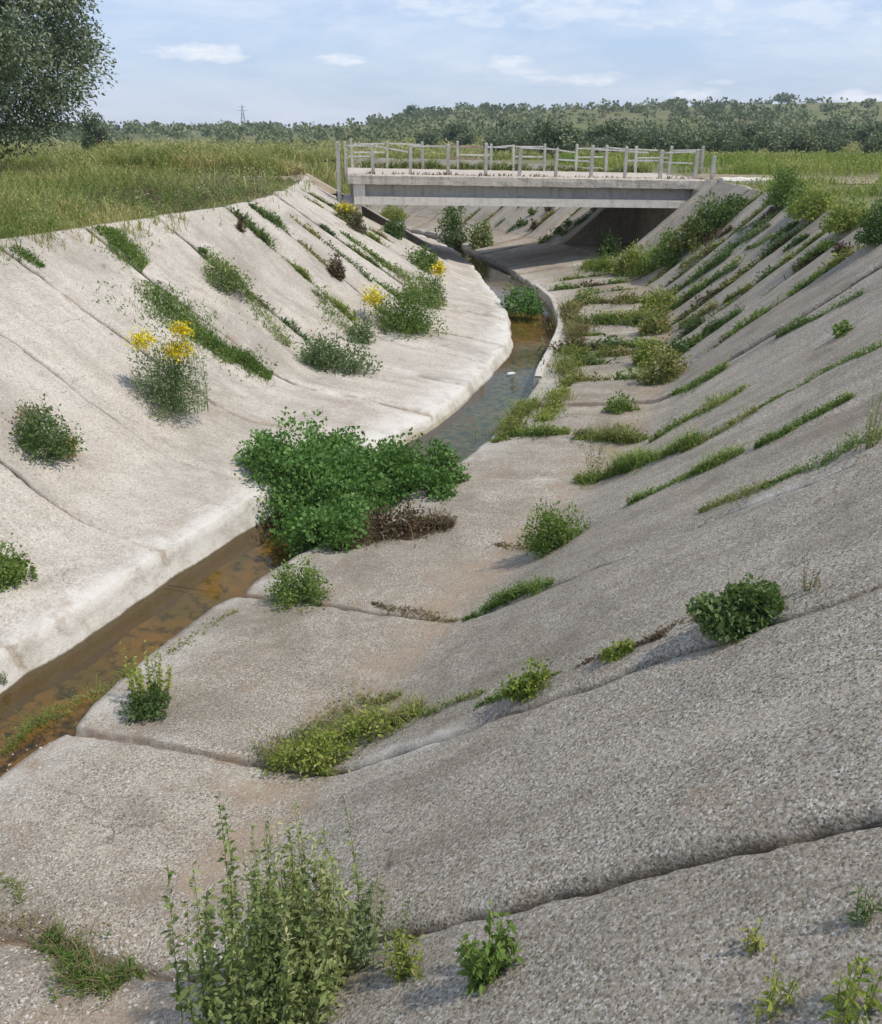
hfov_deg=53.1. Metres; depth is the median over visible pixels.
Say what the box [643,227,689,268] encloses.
bush
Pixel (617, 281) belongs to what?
weed tuft
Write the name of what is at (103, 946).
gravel
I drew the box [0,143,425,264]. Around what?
meadow grass
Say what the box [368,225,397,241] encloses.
weed tuft
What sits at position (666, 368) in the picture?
bush
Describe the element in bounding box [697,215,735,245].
weed strip
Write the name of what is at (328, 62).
sky
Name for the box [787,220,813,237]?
weed tuft
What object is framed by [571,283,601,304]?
leafy tuft
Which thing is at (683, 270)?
weed tuft
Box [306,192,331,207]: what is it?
weed tuft
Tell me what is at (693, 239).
bush
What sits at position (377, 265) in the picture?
weed tuft
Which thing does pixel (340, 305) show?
weed tuft
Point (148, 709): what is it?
dark clump
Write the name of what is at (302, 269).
weed tuft
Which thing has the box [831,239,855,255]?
dry clump
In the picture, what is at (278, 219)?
weed tuft
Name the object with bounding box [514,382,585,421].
weed strip
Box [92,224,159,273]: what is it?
grass strip
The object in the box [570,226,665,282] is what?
weed patch
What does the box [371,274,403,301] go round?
weed tuft
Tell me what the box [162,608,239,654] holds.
water grass
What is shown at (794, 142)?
olive tree
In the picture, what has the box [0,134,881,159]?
meadow grass
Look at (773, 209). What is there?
weed strip
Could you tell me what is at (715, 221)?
bush
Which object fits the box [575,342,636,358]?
weed row
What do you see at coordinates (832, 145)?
olive tree
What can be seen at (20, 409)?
dry clump
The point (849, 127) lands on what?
olive tree
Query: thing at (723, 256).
weed strip
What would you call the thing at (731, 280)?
weed tuft
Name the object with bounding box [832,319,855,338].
leafy tuft
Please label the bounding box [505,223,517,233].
weed tuft
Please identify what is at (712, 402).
weed strip
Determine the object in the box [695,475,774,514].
weed strip
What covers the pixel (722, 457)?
weed strip
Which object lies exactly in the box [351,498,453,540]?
withered bush
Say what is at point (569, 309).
weed strip
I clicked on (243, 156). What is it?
meadow grass
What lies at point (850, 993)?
thin weed
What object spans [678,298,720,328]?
weed strip
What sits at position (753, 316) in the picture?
weed tuft
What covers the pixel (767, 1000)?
thin weed
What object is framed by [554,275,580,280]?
weed tuft
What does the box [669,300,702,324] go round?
weed tuft
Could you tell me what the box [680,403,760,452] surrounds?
weed strip
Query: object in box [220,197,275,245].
weed tuft
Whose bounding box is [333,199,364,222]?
flowering bush
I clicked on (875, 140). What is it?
olive tree
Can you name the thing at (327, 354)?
bush
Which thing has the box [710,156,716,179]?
concrete post
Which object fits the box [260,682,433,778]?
weed patch
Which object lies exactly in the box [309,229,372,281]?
weed strip
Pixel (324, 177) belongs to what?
bank grass
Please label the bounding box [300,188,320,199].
weed tuft
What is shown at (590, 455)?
leafy weed
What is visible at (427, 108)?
tree
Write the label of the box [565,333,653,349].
weed tuft
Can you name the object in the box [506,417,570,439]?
weed patch
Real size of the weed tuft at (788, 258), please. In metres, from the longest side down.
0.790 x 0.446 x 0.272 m
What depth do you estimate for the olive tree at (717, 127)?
112.75 m
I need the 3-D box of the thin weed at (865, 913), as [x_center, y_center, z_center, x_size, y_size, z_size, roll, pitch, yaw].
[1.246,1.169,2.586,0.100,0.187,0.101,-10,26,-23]
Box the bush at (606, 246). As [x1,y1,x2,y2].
[595,229,621,258]
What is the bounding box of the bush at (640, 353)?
[630,332,669,368]
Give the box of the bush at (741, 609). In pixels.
[685,572,788,647]
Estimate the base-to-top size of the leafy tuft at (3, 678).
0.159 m
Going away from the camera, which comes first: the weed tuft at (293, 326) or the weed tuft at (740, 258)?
the weed tuft at (293, 326)
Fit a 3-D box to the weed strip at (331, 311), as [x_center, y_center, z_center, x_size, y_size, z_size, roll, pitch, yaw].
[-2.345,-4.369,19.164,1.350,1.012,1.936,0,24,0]
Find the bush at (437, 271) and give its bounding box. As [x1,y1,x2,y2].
[404,260,449,308]
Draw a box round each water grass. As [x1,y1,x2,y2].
[0,659,141,756]
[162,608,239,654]
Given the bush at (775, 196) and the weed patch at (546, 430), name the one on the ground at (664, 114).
the bush at (775, 196)
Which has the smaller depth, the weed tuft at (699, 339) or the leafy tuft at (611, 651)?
the leafy tuft at (611, 651)
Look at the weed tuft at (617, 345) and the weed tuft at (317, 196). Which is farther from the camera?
the weed tuft at (317, 196)
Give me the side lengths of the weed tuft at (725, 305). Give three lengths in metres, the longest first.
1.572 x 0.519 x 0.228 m
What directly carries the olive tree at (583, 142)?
on the ground at (664, 114)
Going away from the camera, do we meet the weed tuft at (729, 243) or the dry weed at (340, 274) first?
the dry weed at (340, 274)
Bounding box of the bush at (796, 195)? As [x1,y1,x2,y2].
[783,179,814,214]
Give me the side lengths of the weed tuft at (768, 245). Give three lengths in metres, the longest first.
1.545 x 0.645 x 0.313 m
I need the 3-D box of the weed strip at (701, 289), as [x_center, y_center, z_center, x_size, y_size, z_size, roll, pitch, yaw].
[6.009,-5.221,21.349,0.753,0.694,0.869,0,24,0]
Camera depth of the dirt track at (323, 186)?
30.82 m
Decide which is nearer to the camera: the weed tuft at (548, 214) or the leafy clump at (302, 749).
the leafy clump at (302, 749)
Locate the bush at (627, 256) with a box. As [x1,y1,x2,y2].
[609,239,646,275]
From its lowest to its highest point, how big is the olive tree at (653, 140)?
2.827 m
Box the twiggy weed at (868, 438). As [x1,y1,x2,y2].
[863,380,881,448]
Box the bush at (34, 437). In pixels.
[9,394,87,465]
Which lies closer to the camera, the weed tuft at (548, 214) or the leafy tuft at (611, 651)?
the leafy tuft at (611, 651)
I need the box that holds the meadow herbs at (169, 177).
[0,145,294,206]
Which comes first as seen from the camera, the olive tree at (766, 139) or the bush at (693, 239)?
the bush at (693, 239)
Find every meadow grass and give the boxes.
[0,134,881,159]
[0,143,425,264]
[86,138,308,175]
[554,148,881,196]
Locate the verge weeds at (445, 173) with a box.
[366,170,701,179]
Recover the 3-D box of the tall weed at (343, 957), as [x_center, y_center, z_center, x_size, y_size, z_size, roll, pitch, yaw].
[-0.618,1.728,3.815,0.427,1.114,0.458,-18,30,-36]
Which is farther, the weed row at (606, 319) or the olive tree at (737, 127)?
the olive tree at (737, 127)
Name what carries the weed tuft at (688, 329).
on the channel slope at (647, 832)
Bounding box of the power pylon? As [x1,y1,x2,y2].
[237,105,246,125]
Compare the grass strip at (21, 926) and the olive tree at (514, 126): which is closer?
the grass strip at (21, 926)
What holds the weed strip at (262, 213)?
on the channel slope at (62, 340)
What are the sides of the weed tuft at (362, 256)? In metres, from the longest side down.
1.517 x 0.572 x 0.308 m
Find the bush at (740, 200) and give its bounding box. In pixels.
[719,193,748,214]
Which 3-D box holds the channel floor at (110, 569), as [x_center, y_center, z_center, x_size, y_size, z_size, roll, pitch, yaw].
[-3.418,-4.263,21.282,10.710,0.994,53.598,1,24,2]
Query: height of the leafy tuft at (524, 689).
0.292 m
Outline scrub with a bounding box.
[312,98,881,141]
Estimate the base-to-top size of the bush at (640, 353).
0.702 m
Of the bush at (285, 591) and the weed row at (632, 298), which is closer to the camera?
the bush at (285, 591)
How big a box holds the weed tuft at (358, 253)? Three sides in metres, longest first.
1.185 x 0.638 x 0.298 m
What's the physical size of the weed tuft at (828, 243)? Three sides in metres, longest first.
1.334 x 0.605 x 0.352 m
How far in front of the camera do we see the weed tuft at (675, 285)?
22.66 m
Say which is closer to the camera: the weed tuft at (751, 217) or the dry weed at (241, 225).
the dry weed at (241, 225)
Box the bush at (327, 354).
[293,327,382,376]
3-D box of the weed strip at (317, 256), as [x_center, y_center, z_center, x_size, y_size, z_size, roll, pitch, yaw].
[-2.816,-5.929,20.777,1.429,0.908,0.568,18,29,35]
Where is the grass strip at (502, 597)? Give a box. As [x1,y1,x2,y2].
[461,572,554,621]
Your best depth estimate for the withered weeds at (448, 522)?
10.69 m
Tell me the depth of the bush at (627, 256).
27.27 m
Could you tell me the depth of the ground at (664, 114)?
231.54 m
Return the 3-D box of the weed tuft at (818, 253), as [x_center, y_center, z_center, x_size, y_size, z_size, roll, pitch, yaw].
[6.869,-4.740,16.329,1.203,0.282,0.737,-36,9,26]
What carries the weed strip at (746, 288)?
on the channel slope at (647, 832)
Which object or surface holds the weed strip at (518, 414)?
on the channel floor at (250, 666)
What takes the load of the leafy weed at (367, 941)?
on the channel slope at (647, 832)
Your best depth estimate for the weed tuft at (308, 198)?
25.56 m
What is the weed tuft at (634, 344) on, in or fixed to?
on the channel floor at (250, 666)
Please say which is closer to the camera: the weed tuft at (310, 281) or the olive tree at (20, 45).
the weed tuft at (310, 281)
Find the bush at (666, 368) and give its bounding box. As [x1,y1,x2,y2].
[634,341,691,387]
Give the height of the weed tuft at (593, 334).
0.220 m
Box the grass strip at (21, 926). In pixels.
[0,884,67,946]
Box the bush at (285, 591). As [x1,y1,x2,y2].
[263,554,334,615]
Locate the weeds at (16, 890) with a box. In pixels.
[0,872,34,908]
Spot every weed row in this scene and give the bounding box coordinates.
[574,303,668,326]
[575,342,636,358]
[591,287,650,306]
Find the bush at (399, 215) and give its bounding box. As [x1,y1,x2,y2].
[377,205,407,222]
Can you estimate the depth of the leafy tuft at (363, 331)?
18.84 m
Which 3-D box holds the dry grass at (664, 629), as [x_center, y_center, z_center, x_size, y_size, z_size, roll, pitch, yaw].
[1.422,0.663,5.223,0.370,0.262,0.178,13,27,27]
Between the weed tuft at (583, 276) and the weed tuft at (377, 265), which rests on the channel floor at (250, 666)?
the weed tuft at (583, 276)
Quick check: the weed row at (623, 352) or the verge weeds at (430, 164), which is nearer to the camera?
the weed row at (623, 352)
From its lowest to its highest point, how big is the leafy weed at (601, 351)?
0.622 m
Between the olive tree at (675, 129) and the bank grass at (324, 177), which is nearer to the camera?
the bank grass at (324, 177)
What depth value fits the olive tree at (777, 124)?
114.42 m
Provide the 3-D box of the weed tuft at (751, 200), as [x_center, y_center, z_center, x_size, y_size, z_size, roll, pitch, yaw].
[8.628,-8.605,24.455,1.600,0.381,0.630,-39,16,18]
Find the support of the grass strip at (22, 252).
on the channel slope at (62, 340)
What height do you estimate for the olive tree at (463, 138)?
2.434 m
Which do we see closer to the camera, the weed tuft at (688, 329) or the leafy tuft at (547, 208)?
the weed tuft at (688, 329)
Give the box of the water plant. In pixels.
[499,275,546,317]
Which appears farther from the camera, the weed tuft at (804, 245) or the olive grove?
the olive grove
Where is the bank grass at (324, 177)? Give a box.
[214,144,371,208]
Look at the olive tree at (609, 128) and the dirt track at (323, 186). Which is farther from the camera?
the olive tree at (609, 128)
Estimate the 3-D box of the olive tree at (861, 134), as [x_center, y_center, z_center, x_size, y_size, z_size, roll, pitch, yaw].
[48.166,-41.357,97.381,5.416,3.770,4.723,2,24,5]
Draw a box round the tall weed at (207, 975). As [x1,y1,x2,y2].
[160,794,367,1023]
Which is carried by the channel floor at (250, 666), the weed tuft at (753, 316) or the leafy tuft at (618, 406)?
the leafy tuft at (618, 406)
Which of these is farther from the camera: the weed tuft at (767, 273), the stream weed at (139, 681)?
the weed tuft at (767, 273)
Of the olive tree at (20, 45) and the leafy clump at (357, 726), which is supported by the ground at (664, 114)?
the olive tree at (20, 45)
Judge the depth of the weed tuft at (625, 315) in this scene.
21.59 m
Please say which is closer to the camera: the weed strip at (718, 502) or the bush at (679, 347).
the weed strip at (718, 502)
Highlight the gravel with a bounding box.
[0,743,222,1023]
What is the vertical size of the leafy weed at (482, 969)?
0.385 m
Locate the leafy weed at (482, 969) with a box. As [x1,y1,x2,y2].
[454,900,523,995]
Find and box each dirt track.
[188,174,343,195]
[688,174,879,183]
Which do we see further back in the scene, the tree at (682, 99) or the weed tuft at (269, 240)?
the tree at (682, 99)
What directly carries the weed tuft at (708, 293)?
on the channel slope at (647, 832)
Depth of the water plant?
24.56 m
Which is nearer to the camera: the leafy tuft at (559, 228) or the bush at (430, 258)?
the bush at (430, 258)
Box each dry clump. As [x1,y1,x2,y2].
[2,398,47,430]
[346,211,367,233]
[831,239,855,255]
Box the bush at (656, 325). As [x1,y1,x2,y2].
[636,307,675,335]
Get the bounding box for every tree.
[0,0,118,168]
[76,110,113,150]
[250,121,266,130]
[404,104,419,116]
[413,127,441,148]
[421,106,433,115]
[438,117,473,142]
[452,131,478,145]
[481,129,517,153]
[482,124,517,148]
[492,119,524,133]
[510,125,535,151]
[525,119,584,157]
[536,121,580,153]
[578,136,588,150]
[581,118,634,146]
[588,134,621,153]
[610,129,646,151]
[631,126,650,150]
[641,123,664,134]
[641,127,672,151]
[658,125,705,152]
[660,126,681,133]
[663,129,708,154]
[665,97,690,103]
[688,126,720,151]
[689,121,706,129]
[704,123,736,134]
[704,125,744,152]
[721,134,759,153]
[724,121,753,132]
[732,122,776,150]
[748,119,786,131]
[754,128,785,152]
[772,125,821,154]
[773,92,799,103]
[784,121,818,134]
[802,127,834,144]
[804,119,830,132]
[816,126,849,146]
[816,134,850,153]
[820,119,860,142]
[851,120,881,147]
[858,132,881,153]
[865,126,881,142]
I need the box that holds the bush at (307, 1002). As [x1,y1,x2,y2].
[194,869,355,1023]
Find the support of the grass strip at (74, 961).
on the channel floor at (250, 666)
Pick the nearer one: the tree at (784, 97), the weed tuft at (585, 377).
the weed tuft at (585, 377)
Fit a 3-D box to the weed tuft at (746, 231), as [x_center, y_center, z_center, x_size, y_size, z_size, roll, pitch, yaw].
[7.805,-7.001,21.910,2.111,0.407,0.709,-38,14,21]
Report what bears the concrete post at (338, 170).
on the channel slope at (62, 340)
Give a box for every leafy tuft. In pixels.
[0,671,7,684]
[51,432,79,459]
[345,315,376,344]
[381,297,423,334]
[495,656,554,704]
[515,217,527,227]
[527,207,537,215]
[529,218,541,230]
[538,234,554,242]
[543,207,554,210]
[550,225,562,233]
[561,217,571,226]
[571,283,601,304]
[598,637,638,662]
[602,390,640,413]
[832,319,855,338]
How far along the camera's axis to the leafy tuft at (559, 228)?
35.19 m
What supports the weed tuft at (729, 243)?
on the channel slope at (647, 832)
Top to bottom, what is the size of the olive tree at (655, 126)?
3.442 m
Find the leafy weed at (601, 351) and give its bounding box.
[588,335,609,361]
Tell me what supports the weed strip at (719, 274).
on the channel slope at (647, 832)
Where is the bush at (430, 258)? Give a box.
[402,243,439,271]
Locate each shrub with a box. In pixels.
[435,205,471,248]
[468,217,493,249]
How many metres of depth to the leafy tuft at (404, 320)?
20.04 m
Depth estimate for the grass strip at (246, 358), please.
15.41 m
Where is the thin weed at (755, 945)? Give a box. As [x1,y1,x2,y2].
[740,917,767,956]
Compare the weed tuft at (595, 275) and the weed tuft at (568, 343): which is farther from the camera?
the weed tuft at (595, 275)
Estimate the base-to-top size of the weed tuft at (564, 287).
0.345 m
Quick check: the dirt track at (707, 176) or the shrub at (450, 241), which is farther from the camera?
the shrub at (450, 241)
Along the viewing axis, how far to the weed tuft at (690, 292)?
21.21 m
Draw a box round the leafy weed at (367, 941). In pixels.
[312,860,411,974]
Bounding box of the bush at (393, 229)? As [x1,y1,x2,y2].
[380,217,406,239]
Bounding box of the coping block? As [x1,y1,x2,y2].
[718,177,772,183]
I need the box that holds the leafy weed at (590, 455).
[583,435,606,475]
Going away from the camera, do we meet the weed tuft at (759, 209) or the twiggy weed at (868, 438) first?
the twiggy weed at (868, 438)
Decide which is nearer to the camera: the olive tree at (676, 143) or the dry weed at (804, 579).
the dry weed at (804, 579)
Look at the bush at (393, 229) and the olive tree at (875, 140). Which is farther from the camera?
the olive tree at (875, 140)
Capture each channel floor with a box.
[0,212,675,1023]
[0,233,516,724]
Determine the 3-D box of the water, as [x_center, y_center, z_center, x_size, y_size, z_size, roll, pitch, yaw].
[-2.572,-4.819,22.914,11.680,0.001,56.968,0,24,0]
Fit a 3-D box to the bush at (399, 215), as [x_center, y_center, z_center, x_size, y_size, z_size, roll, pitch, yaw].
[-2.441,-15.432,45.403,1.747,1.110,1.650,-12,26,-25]
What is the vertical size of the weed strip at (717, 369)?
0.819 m
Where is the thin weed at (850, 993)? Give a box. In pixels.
[817,952,881,1023]
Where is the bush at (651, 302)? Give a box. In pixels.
[638,282,680,313]
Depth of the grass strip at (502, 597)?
7.99 m
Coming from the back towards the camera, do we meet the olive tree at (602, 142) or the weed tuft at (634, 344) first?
the olive tree at (602, 142)
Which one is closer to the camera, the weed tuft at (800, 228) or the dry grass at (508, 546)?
the dry grass at (508, 546)
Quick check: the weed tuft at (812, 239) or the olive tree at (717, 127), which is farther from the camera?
the olive tree at (717, 127)
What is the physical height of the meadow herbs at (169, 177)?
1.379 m
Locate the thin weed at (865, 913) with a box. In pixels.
[844,884,881,930]
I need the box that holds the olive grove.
[0,96,881,146]
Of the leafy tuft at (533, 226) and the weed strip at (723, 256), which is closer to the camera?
the weed strip at (723, 256)
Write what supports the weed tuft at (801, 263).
on the channel slope at (647, 832)
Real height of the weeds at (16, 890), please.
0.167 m
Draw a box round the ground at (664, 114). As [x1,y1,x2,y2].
[1,101,881,237]
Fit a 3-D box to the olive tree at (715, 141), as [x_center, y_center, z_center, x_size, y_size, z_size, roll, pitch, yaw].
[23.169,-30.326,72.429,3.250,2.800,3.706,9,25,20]
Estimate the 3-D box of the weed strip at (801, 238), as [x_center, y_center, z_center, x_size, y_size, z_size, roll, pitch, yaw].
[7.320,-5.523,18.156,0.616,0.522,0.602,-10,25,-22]
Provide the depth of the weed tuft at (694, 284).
21.16 m
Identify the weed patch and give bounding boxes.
[243,674,403,768]
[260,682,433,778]
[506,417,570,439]
[562,413,652,447]
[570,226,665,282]
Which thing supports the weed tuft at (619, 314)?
on the channel floor at (250, 666)
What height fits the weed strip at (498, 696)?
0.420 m
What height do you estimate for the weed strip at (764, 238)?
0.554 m
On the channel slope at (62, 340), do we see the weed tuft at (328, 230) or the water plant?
the weed tuft at (328, 230)
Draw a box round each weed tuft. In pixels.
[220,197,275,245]
[244,289,278,317]
[245,219,281,249]
[254,203,293,233]
[271,309,311,344]
[282,257,317,286]
[285,211,336,248]
[288,259,315,282]
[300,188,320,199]
[305,196,323,207]
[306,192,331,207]
[315,220,338,237]
[318,287,359,322]
[323,285,366,325]
[337,238,364,257]
[344,242,387,272]
[361,253,381,268]
[362,225,389,247]
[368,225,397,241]
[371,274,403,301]
[462,207,480,223]
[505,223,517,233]
[537,336,615,352]
[540,207,557,222]
[543,351,622,365]
[547,368,615,382]
[548,281,575,289]
[553,274,586,281]
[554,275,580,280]
[563,330,602,336]
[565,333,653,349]
[571,279,607,287]
[578,271,609,277]
[585,286,607,293]
[597,305,643,320]
[597,309,652,319]
[600,340,641,348]
[603,277,634,283]
[603,364,658,379]
[607,285,626,291]
[621,336,646,347]
[641,261,675,287]
[663,288,690,313]
[665,268,690,287]
[665,280,688,298]
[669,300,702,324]
[671,307,714,340]
[672,256,704,279]
[673,304,699,322]
[676,268,719,305]
[680,269,740,317]
[680,284,703,302]
[681,330,711,348]
[684,329,711,350]
[696,282,730,305]
[702,231,733,256]
[702,288,784,353]
[706,254,763,294]
[706,296,739,319]
[711,237,743,259]
[713,330,737,346]
[723,214,751,240]
[723,251,745,267]
[730,212,778,247]
[734,206,763,228]
[739,181,771,207]
[746,203,769,220]
[751,216,812,265]
[753,215,812,265]
[753,262,782,283]
[762,210,780,222]
[765,258,834,307]
[770,246,798,271]
[782,227,838,277]
[783,234,839,279]
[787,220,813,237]
[790,231,825,255]
[794,249,824,271]
[801,224,828,246]
[801,244,862,283]
[821,247,857,273]
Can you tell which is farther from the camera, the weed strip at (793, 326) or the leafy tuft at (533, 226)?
the leafy tuft at (533, 226)
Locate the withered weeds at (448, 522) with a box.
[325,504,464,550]
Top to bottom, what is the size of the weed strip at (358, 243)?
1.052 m
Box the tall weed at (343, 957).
[238,800,353,1012]
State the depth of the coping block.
28.30 m
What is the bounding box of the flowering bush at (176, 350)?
[119,320,211,420]
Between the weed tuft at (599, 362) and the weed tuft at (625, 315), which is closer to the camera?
the weed tuft at (599, 362)
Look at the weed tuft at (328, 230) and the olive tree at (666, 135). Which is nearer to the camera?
the weed tuft at (328, 230)
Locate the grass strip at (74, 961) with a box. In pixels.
[12,905,152,1023]
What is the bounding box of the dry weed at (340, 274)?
[326,249,345,279]
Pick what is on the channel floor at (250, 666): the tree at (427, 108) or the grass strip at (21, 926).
the grass strip at (21, 926)
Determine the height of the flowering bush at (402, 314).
1.531 m
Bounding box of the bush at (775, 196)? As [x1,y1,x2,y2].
[759,162,809,206]
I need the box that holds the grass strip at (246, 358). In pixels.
[82,277,278,384]
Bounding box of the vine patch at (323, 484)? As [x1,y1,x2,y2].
[233,406,471,558]
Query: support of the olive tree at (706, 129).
on the ground at (664, 114)
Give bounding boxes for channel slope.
[0,173,450,552]
[141,158,881,1023]
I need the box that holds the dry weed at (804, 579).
[799,554,821,594]
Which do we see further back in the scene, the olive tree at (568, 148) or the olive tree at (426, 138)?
the olive tree at (426, 138)
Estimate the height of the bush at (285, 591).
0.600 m
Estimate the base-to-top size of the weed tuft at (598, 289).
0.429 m
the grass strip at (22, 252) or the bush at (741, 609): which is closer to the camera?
the bush at (741, 609)
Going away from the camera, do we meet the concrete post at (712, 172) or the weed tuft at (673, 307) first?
the weed tuft at (673, 307)
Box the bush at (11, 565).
[0,532,37,591]
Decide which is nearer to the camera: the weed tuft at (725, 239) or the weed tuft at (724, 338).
the weed tuft at (724, 338)
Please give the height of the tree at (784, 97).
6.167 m
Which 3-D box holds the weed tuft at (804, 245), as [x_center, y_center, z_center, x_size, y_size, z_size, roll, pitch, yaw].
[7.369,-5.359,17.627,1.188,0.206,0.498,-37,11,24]
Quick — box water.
[0,232,539,740]
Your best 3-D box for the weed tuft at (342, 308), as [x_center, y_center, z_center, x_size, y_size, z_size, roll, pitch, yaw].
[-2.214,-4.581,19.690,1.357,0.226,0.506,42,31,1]
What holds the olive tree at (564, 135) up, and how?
on the ground at (664, 114)
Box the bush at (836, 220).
[818,186,878,234]
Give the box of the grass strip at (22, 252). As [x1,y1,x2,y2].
[6,243,45,268]
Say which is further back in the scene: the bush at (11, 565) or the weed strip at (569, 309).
the weed strip at (569, 309)
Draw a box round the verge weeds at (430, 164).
[358,157,652,172]
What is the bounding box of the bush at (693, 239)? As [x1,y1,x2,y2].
[666,209,708,253]
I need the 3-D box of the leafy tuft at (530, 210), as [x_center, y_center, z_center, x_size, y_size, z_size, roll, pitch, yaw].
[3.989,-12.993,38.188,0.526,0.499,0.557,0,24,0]
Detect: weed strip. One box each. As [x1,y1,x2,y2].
[196,245,243,285]
[227,289,304,348]
[248,201,290,235]
[298,240,334,277]
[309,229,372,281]
[309,285,361,331]
[340,230,390,269]
[371,249,411,282]
[419,687,486,718]
[467,392,568,449]
[472,668,561,710]
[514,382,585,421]
[535,296,603,340]
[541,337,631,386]
[560,207,596,235]
[565,413,716,490]
[573,630,666,668]
[619,439,749,505]
[644,384,750,442]
[667,358,730,396]
[672,284,707,308]
[677,237,716,276]
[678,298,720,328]
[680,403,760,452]
[682,246,735,287]
[693,260,742,294]
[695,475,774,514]
[696,302,744,338]
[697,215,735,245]
[721,278,758,304]
[733,217,773,249]
[735,212,762,232]
[743,231,775,250]
[751,390,859,449]
[757,334,881,408]
[760,420,881,490]
[761,205,782,218]
[769,219,801,242]
[774,288,865,338]
[782,232,811,251]
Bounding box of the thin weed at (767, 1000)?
[747,954,800,1023]
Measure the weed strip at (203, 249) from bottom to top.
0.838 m
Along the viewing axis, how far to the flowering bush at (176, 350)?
12.75 m
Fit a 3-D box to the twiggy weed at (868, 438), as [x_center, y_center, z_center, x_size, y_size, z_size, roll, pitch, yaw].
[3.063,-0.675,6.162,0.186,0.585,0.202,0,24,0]
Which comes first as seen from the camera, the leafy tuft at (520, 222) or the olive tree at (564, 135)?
the leafy tuft at (520, 222)
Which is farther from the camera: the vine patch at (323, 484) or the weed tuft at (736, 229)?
the weed tuft at (736, 229)
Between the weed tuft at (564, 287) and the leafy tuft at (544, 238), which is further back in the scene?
the leafy tuft at (544, 238)
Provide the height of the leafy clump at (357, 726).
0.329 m
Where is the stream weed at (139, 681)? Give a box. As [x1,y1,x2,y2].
[119,640,173,708]
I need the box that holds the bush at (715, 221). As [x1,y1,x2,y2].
[687,188,741,235]
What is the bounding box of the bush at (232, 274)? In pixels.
[201,251,255,292]
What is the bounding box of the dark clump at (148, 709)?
[118,679,171,724]
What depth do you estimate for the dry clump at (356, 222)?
25.25 m
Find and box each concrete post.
[335,141,341,202]
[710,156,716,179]
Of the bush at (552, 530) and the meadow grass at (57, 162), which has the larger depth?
the meadow grass at (57, 162)
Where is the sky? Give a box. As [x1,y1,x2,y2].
[0,0,881,127]
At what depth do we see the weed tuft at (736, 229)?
23.32 m
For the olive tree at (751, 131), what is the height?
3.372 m
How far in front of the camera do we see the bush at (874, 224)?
14.00 m
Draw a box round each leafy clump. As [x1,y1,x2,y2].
[256,722,361,781]
[340,697,402,748]
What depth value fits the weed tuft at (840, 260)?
14.72 m
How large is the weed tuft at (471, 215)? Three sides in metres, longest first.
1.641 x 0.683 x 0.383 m
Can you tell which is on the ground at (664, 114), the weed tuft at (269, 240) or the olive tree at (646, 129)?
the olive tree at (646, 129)
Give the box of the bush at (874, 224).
[853,186,881,248]
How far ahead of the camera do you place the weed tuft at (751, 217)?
23.11 m
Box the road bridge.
[343,138,708,213]
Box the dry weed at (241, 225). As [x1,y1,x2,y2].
[235,213,246,231]
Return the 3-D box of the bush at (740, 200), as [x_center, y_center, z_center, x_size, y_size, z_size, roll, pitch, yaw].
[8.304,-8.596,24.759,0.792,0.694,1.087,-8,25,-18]
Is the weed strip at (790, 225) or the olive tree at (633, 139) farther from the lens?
the olive tree at (633, 139)
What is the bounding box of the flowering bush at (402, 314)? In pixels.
[357,271,448,339]
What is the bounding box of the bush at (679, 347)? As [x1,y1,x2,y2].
[660,333,689,358]
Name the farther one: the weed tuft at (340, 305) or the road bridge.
the road bridge
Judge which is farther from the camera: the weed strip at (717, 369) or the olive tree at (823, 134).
the olive tree at (823, 134)
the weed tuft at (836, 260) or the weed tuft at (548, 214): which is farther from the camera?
the weed tuft at (548, 214)
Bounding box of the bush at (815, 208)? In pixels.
[783,178,843,221]
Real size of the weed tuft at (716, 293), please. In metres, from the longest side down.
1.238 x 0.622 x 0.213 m
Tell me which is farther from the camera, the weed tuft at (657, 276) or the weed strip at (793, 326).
the weed tuft at (657, 276)
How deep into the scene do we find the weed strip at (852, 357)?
9.57 m
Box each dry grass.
[49,166,303,214]
[371,599,457,622]
[493,542,536,551]
[648,615,695,636]
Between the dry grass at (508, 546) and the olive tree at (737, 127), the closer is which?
the dry grass at (508, 546)
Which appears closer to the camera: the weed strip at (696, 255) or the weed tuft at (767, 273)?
the weed tuft at (767, 273)
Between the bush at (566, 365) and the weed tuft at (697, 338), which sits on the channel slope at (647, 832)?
the weed tuft at (697, 338)
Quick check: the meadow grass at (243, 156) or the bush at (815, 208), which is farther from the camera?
the meadow grass at (243, 156)
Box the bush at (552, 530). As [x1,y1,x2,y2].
[516,498,590,559]
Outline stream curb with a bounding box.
[533,284,563,388]
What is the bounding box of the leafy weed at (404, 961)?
[379,920,423,985]
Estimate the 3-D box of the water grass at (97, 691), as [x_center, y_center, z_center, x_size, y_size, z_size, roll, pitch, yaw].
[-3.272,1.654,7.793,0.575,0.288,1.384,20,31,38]
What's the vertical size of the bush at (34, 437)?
0.794 m

